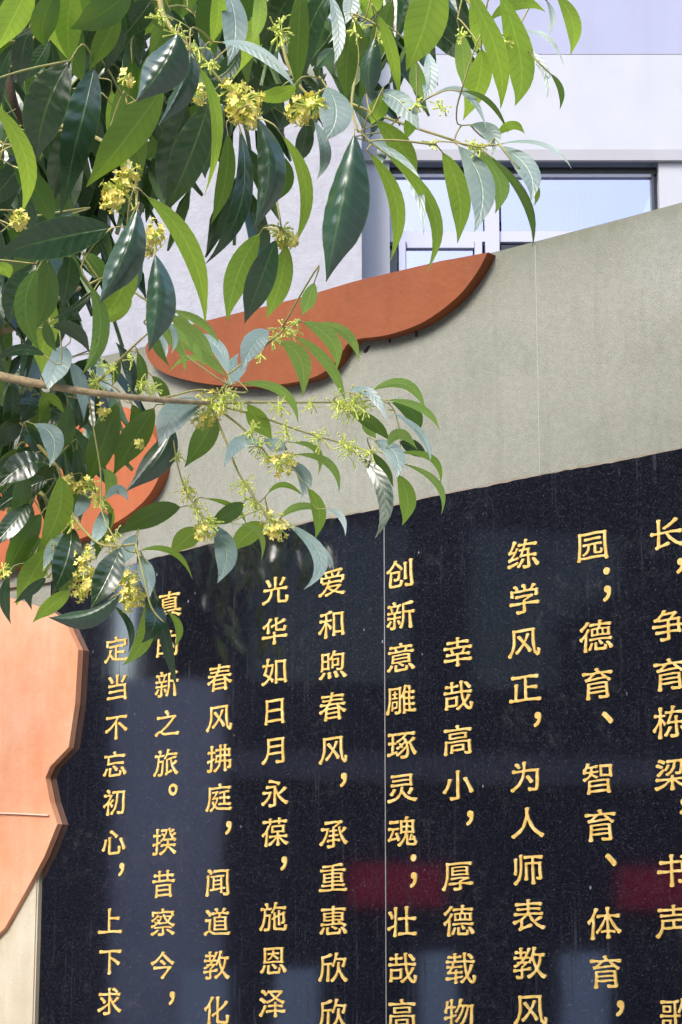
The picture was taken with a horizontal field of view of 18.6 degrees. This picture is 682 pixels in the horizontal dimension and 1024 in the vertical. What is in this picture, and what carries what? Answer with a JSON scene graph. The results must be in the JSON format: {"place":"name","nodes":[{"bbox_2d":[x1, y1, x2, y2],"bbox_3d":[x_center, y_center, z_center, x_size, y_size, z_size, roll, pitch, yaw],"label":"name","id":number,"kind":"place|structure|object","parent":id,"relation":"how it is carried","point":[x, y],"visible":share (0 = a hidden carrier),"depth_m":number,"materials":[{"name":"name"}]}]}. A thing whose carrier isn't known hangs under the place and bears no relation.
{"place":"outdoors","nodes":[
{"label":"outdoors","id":0,"kind":"place"},
{"bbox_2d":[12,0,681,367],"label":"school building","id":1,"kind":"structure","parent":0,"point":[610,129],"depth_m":16.99,"materials":[{"name":"white paint"}]},
{"bbox_2d":[389,167,656,272],"bbox_3d":[1.385,-2.072,17.051,2.403,1.467,0.487,0,-12,0],"label":"window","id":2,"kind":"structure","parent":1,"relation":"in","point":[576,198],"depth_m":16.99,"materials":[{"name":"grey"}]},
{"label":"ground","id":3,"kind":"structure","parent":0,"visible":0},
{"bbox_2d":[0,0,581,688],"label":"osmanthus tree","id":4,"kind":"object","parent":3,"relation":"on","point":[180,98],"visible":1,"depth_m":2.25,"materials":[{"name":"green plant"}]},
{"bbox_2d":[0,203,681,1023],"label":"memorial wall","id":5,"kind":"structure","parent":3,"relation":"on","point":[422,765],"depth_m":4.82,"materials":[{"name":"grey stone"}]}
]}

